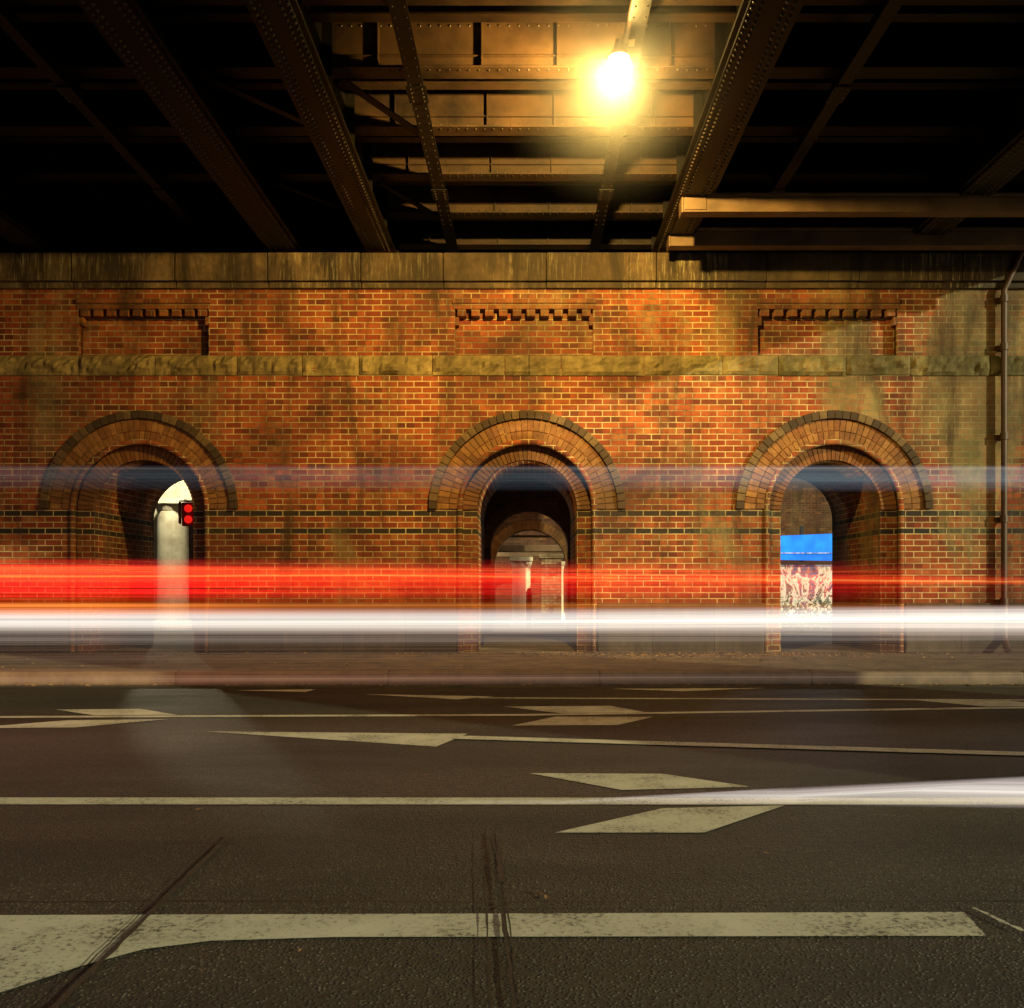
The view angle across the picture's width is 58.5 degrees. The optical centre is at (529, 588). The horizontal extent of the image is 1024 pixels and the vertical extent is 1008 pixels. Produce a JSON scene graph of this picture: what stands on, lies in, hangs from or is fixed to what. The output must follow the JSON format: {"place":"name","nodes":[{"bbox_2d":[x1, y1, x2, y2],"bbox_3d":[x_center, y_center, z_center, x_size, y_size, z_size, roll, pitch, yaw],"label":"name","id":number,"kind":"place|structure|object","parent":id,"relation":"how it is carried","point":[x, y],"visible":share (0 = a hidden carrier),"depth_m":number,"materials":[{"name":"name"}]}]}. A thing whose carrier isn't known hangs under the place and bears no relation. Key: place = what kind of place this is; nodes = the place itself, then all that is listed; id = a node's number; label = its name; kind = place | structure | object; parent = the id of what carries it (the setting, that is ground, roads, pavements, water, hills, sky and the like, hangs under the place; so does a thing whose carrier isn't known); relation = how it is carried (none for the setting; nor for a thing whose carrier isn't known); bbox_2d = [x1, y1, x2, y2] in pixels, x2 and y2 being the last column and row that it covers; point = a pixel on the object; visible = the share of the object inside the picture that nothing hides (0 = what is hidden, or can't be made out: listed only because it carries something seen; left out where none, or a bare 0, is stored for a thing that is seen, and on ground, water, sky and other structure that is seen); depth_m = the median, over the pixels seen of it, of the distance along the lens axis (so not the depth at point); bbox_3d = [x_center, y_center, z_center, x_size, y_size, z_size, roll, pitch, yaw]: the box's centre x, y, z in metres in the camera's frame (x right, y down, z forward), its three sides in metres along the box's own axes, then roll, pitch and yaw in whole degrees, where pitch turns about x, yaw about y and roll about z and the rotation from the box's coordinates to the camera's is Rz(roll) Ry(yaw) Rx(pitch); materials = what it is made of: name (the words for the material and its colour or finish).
{"place":"outdoors","nodes":[
{"label":"outdoors","id":0,"kind":"place"},
{"bbox_2d":[154,619,831,632],"bbox_3d":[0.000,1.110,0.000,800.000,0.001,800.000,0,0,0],"label":"ground","id":1,"kind":"structure","parent":0,"point":[502,625],"depth_m":24.74,"materials":[{"name":"grey concrete"}]},
{"bbox_2d":[154,499,191,630],"bbox_3d":[-9.350,-0.610,24.000,0.960,3.400,0.960,0,0,0],"label":"shaft","id":2,"kind":"object","parent":1,"relation":"on","point":[172,574],"visible":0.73,"depth_m":23.65,"materials":[{"name":"white stone"}]},
{"bbox_2d":[178,500,193,525],"bbox_3d":[-7.450,-0.460,20.010,0.340,3.100,0.300,0,0,0],"label":"traffic light","id":3,"kind":"object","parent":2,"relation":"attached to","point":[187,514],"visible":0.52,"depth_m":19.97,"materials":[{"name":"black metal"}]},
{"bbox_2d":[154,480,193,620],"bbox_3d":[-10.600,-1.210,24.800,6.800,4.600,0.400,0,0,0],"label":"white arcade","id":4,"kind":"object","parent":1,"relation":"on","point":[179,490],"visible":0.02,"depth_m":24.60},
{"bbox_2d":[0,671,1023,684],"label":"kerb","id":5,"kind":"structure","parent":1,"relation":"on","point":[520,677],"depth_m":10.32,"materials":[{"name":"concrete"}]},
{"bbox_2d":[510,557,532,626],"bbox_3d":[-0.220,0.100,26.000,0.648,1.980,0.648,0,0,0],"label":"shaft","id":6,"kind":"object","parent":1,"relation":"on","point":[521,578],"visible":0.9,"depth_m":25.75,"materials":[{"name":"beige stone"}]},
{"bbox_2d":[484,478,569,632],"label":"arched wall","id":7,"kind":"structure","parent":1,"relation":"on","point":[520,489],"depth_m":19.60,"materials":[{"name":"brick"}]},
{"bbox_2d":[484,499,569,547],"bbox_3d":[0.000,-1.387,19.598,2.100,1.046,0.064,0,0,0],"label":"arch ring","id":8,"kind":"object","parent":7,"relation":"attached to","point":[495,518],"visible":0.77,"depth_m":19.57,"materials":[{"name":"brown brick"}]},
{"bbox_2d":[491,512,566,629],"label":"arched wall","id":9,"kind":"structure","parent":1,"relation":"on","point":[523,516],"depth_m":22.80,"materials":[{"name":"brick"}]},
{"bbox_2d":[491,521,566,564],"bbox_3d":[0.030,-1.132,22.793,2.240,1.116,0.074,0,0,0],"label":"arch ring","id":10,"kind":"object","parent":9,"relation":"attached to","point":[514,528],"visible":0.81,"depth_m":22.76,"materials":[{"name":"brown brick"}]},
{"bbox_2d":[562,561,564,620],"bbox_3d":[0.950,0.090,31.000,0.528,2.000,0.528,0,0,0],"label":"shaft","id":11,"kind":"object","parent":1,"relation":"on","point":[563,613],"visible":0.23,"depth_m":30.88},
{"bbox_2d":[781,590,831,629],"bbox_3d":[6.994,0.444,21.221,4.070,1.089,1.377,0,0,0],"label":"shrub","id":12,"kind":"object","parent":1,"relation":"on","point":[784,625],"visible":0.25,"depth_m":21.22,"materials":[{"name":"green plant"}]},
{"bbox_2d":[781,526,831,632],"bbox_3d":[7.050,-0.210,22.055,4.900,2.600,0.250,0,0,0],"label":"site hoarding","id":13,"kind":"object","parent":1,"relation":"on","point":[802,579],"visible":0.17,"depth_m":22.06,"materials":[{"name":"metal"}]},
{"bbox_2d":[189,478,831,618],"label":"arched wall","id":14,"kind":"structure","parent":0,"point":[805,504],"depth_m":33.00,"materials":[{"name":"brick"}]},
{"bbox_2d":[0,688,1023,1007],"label":"road","id":15,"kind":"structure","parent":0,"point":[138,858],"depth_m":3.91,"materials":[{"name":"grey asphalt"}]},
{"bbox_2d":[0,719,163,727],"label":"road marking","id":16,"kind":"object","parent":15,"relation":"on","point":[69,723],"visible":1,"depth_m":7.35,"materials":[{"name":"paint"}]},
{"bbox_2d":[62,709,174,714],"bbox_3d":[-3.640,1.086,8.045,1.220,0.001,0.410,0,0,0],"label":"road marking","id":17,"kind":"object","parent":15,"relation":"on","point":[117,711],"visible":1,"depth_m":8.07,"materials":[{"name":"paint"}]},
{"bbox_2d":[40,841,216,1007],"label":"road seam","id":18,"kind":"object","parent":15,"relation":"on","point":[54,995],"visible":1,"depth_m":2.81,"materials":[{"name":"black asphalt"}]},
{"bbox_2d":[50,837,228,1007],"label":"road seam","id":19,"kind":"object","parent":15,"relation":"on","point":[68,992],"visible":1,"depth_m":2.88,"materials":[{"name":"black asphalt"}]},
{"bbox_2d":[242,689,314,691],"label":"road marking","id":20,"kind":"object","parent":15,"relation":"on","point":[302,690],"visible":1,"depth_m":9.73,"materials":[{"name":"paint"}]},
{"bbox_2d":[208,731,465,746],"bbox_3d":[-1.472,1.086,6.856,1.938,0.001,0.588,0,0,18],"label":"road marking","id":21,"kind":"object","parent":15,"relation":"on","point":[429,739],"visible":1,"depth_m":6.71,"materials":[{"name":"paint"}]},
{"bbox_2d":[371,694,492,698],"bbox_3d":[-1.047,1.086,9.152,1.365,0.001,0.299,0,0,8],"label":"road marking","id":22,"kind":"object","parent":15,"relation":"on","point":[446,697],"visible":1,"depth_m":9.19,"materials":[{"name":"paint"}]},
{"bbox_2d":[482,842,492,1007],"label":"road seam","id":23,"kind":"object","parent":15,"relation":"on","point":[488,973],"visible":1,"depth_m":2.83,"materials":[{"name":"black asphalt"}]},
{"bbox_2d":[0,912,985,991],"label":"road marking","id":24,"kind":"object","parent":15,"relation":"on","point":[33,948],"visible":1,"depth_m":2.93,"materials":[{"name":"paint"}]},
{"bbox_2d":[492,832,517,1007],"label":"road seam","id":25,"kind":"object","parent":15,"relation":"on","point":[510,962],"visible":1,"depth_m":2.80,"materials":[{"name":"black asphalt"}]},
{"bbox_2d":[496,834,522,1007],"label":"road seam","id":26,"kind":"object","parent":15,"relation":"on","point":[516,977],"visible":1,"depth_m":2.81,"materials":[{"name":"black asphalt"}]},
{"bbox_2d":[0,652,1022,970],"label":"fallen leaves","id":27,"kind":"object","parent":15,"relation":"on","point":[544,684],"visible":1,"depth_m":12.50,"materials":[{"name":"brown plant"}]},
{"bbox_2d":[0,797,1023,803],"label":"road marking","id":28,"kind":"object","parent":15,"relation":"on","point":[234,800],"visible":1,"depth_m":4.68,"materials":[{"name":"paint"}]},
{"bbox_2d":[0,685,1023,687],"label":"gutter","id":29,"kind":"object","parent":15,"relation":"on","point":[515,686],"visible":1,"depth_m":10.13,"materials":[{"name":"concrete"}]},
{"bbox_2d":[0,707,1023,717],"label":"road marking","id":30,"kind":"object","parent":15,"relation":"on","point":[507,714],"visible":1,"depth_m":7.88,"materials":[{"name":"paint"}]},
{"bbox_2d":[504,706,641,712],"bbox_3d":[0.398,1.086,8.215,1.265,0.001,0.490,0,0,0],"label":"road marking","id":31,"kind":"object","parent":15,"relation":"on","point":[583,709],"visible":1,"depth_m":8.21,"materials":[{"name":"paint"}]},
{"bbox_2d":[517,717,650,724],"bbox_3d":[0.462,1.086,7.500,1.196,0.001,0.500,0,0,0],"label":"road marking","id":32,"kind":"object","parent":15,"relation":"on","point":[585,721],"visible":1,"depth_m":7.46,"materials":[{"name":"paint"}]},
{"bbox_2d":[532,773,750,789],"bbox_3d":[0.610,1.086,5.155,1.220,0.001,0.450,0,0,0],"label":"road marking","id":33,"kind":"object","parent":15,"relation":"on","point":[635,781],"visible":1,"depth_m":5.14,"materials":[{"name":"paint"}]},
{"bbox_2d":[559,805,783,831],"bbox_3d":[0.721,1.086,4.296,1.224,0.001,0.424,0,0,-39],"label":"road marking","id":34,"kind":"object","parent":15,"relation":"on","point":[698,819],"visible":1,"depth_m":4.28,"materials":[{"name":"paint"}]},
{"bbox_2d":[632,688,752,690],"bbox_3d":[1.756,1.086,9.804,1.702,0.001,0.273,0,0,-3],"label":"road marking","id":35,"kind":"object","parent":15,"relation":"on","point":[682,689],"visible":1,"depth_m":9.83,"materials":[{"name":"paint"}]},
{"bbox_2d":[453,735,1023,755],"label":"road marking","id":36,"kind":"object","parent":15,"relation":"on","point":[750,745],"visible":1,"depth_m":6.30,"materials":[{"name":"paint"}]},
{"bbox_2d":[479,697,1023,700],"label":"road marking","id":37,"kind":"object","parent":15,"relation":"on","point":[747,698],"visible":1,"depth_m":9.03,"materials":[{"name":"paint"}]},
{"bbox_2d":[919,700,1023,705],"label":"road marking","id":38,"kind":"object","parent":15,"relation":"on","point":[990,702],"visible":1,"depth_m":8.71,"materials":[{"name":"paint"}]},
{"bbox_2d":[973,907,1023,930],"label":"road marking","id":39,"kind":"object","parent":15,"relation":"on","point":[1005,922],"visible":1,"depth_m":2.97,"materials":[{"name":"paint"}]},
{"bbox_2d":[0,633,1023,684],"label":"footpath","id":40,"kind":"structure","parent":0,"point":[494,646],"depth_m":11.98,"materials":[{"name":"concrete"}]},
{"bbox_2d":[77,312,896,651],"bbox_3d":[-5.400,-1.945,14.607,29.180,5.970,2.167,0,0,0],"label":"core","id":41,"kind":"object","parent":40,"relation":"on","point":[115,568],"visible":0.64,"depth_m":13.52,"materials":[{"name":"brick"}]},
{"bbox_2d":[78,445,203,509],"bbox_3d":[-5.700,-1.646,13.540,1.936,0.964,0.099,0,0,0],"label":"arch ring","id":42,"kind":"object","parent":41,"relation":"attached to","point":[121,457],"visible":0.79,"depth_m":13.50,"materials":[{"name":"brown brick"}]},
{"bbox_2d":[0,250,1013,254],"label":"ballast wall","id":43,"kind":"structure","parent":41,"relation":"on","point":[541,251],"depth_m":15.29,"materials":[{"name":"concrete"}]},
{"bbox_2d":[0,0,1023,253],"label":"railway bridge","id":44,"kind":"structure","parent":41,"relation":"on","point":[454,126],"depth_m":10.97,"materials":[{"name":"metal"}]},
{"bbox_2d":[608,0,634,64],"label":"overhead lamp","id":45,"kind":"object","parent":44,"relation":"attached to","point":[618,54],"visible":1,"depth_m":8.69,"materials":[{"name":"beige paint"}]},
{"bbox_2d":[0,252,1023,288],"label":"cornice","id":46,"kind":"structure","parent":41,"relation":"attached to","point":[549,270],"depth_m":13.27,"materials":[{"name":"stone"}]},
{"bbox_2d":[0,288,1023,652],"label":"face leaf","id":47,"kind":"object","parent":41,"relation":"attached to","point":[332,476],"visible":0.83,"depth_m":13.39,"materials":[{"name":"orange brick"}]},
{"bbox_2d":[39,410,237,508],"bbox_3d":[-5.700,-1.882,13.382,2.879,1.436,0.116,0,0,0],"label":"hood mould","id":48,"kind":"object","parent":47,"relation":"attached to","point":[81,434],"visible":1,"depth_m":13.33,"materials":[{"name":"brown brick"}]},
{"bbox_2d":[50,419,228,508],"bbox_3d":[-5.700,-1.819,13.402,2.630,1.311,0.076,0,0,0],"label":"arch ring","id":49,"kind":"object","parent":47,"relation":"attached to","point":[79,449],"visible":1,"depth_m":13.37,"materials":[{"name":"brown brick"}]},
{"bbox_2d":[69,439,209,651],"bbox_3d":[-5.700,-0.630,13.388,2.060,3.120,0.086,0,0,0],"label":"roll moulding","id":50,"kind":"object","parent":47,"relation":"attached to","point":[91,462],"visible":1,"depth_m":13.35,"materials":[{"name":"red brick"}]},
{"bbox_2d":[75,298,900,326],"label":"panel dentils","id":51,"kind":"object","parent":47,"relation":"attached to","point":[90,308],"visible":1,"depth_m":13.37,"materials":[{"name":"brick"}]},
{"bbox_2d":[0,355,1023,375],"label":"rock faced string course","id":52,"kind":"object","parent":47,"relation":"attached to","point":[444,365],"visible":1,"depth_m":13.35,"materials":[{"name":"stone"}]},
{"bbox_2d":[437,419,616,508],"bbox_3d":[-0.030,-1.819,13.402,2.630,1.311,0.076,0,0,0],"label":"arch ring","id":53,"kind":"object","parent":47,"relation":"attached to","point":[527,426],"visible":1,"depth_m":13.37,"materials":[{"name":"brown brick"}]},
{"bbox_2d":[457,439,596,651],"bbox_3d":[-0.030,-0.630,13.388,2.060,3.120,0.086,0,0,0],"label":"roll moulding","id":54,"kind":"object","parent":47,"relation":"attached to","point":[540,443],"visible":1,"depth_m":13.35,"materials":[{"name":"red brick"}]},
{"bbox_2d":[428,410,625,508],"bbox_3d":[-0.030,-1.882,13.382,2.879,1.436,0.116,0,0,0],"label":"hood mould","id":55,"kind":"object","parent":47,"relation":"attached to","point":[457,445],"visible":1,"depth_m":13.33,"materials":[{"name":"brown brick"}]},
{"bbox_2d":[763,439,903,651],"bbox_3d":[4.460,-0.630,13.388,2.060,3.120,0.086,0,0,0],"label":"roll moulding","id":56,"kind":"object","parent":47,"relation":"attached to","point":[884,465],"visible":1,"depth_m":13.35,"materials":[{"name":"red brick"}]},
{"bbox_2d":[744,419,923,508],"bbox_3d":[4.460,-1.819,13.402,2.630,1.311,0.076,0,0,0],"label":"arch ring","id":57,"kind":"object","parent":47,"relation":"attached to","point":[774,449],"visible":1,"depth_m":13.37,"materials":[{"name":"brown brick"}]},
{"bbox_2d":[735,410,933,508],"bbox_3d":[4.460,-1.882,13.382,2.879,1.436,0.116,0,0,0],"label":"hood mould","id":58,"kind":"object","parent":47,"relation":"attached to","point":[902,444],"visible":1,"depth_m":13.33,"materials":[{"name":"brown brick"}]},
{"bbox_2d":[463,445,590,509],"bbox_3d":[-0.030,-1.646,13.541,1.936,0.964,0.099,0,0,0],"label":"arch ring","id":59,"kind":"object","parent":41,"relation":"attached to","point":[579,483],"visible":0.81,"depth_m":13.49,"materials":[{"name":"brown brick"}]},
{"bbox_2d":[769,445,896,509],"bbox_3d":[4.460,-1.646,13.540,1.936,0.964,0.099,0,0,0],"label":"arch ring","id":60,"kind":"object","parent":41,"relation":"attached to","point":[850,456],"visible":0.84,"depth_m":13.50,"materials":[{"name":"brown brick"}]},
{"bbox_2d":[0,603,1023,652],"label":"plinth","id":61,"kind":"structure","parent":40,"relation":"on","point":[432,627],"depth_m":13.32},
{"bbox_2d":[994,250,1023,651],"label":"drainpipe","id":62,"kind":"object","parent":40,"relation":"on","point":[1003,437],"visible":1,"depth_m":13.24,"materials":[{"name":"metal"}]},
{"bbox_2d":[525,588,532,628],"bbox_3d":[0.000,0.540,24.500,0.200,1.100,0.200,0,0,0],"label":"bollard","id":63,"kind":"object","parent":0,"point":[528,593],"visible":1,"depth_m":24.43,"materials":[{"name":"black metal"}]},
{"bbox_2d":[539,554,563,624],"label":"tiled pier","id":64,"kind":"structure","parent":0,"point":[551,589],"depth_m":27.60,"materials":[{"name":"beige tile"}]},
{"bbox_2d":[496,535,562,556],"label":"beam","id":65,"kind":"structure","parent":64,"relation":"on","point":[520,550],"depth_m":25.80,"materials":[{"name":"beige paint"}]}
]}

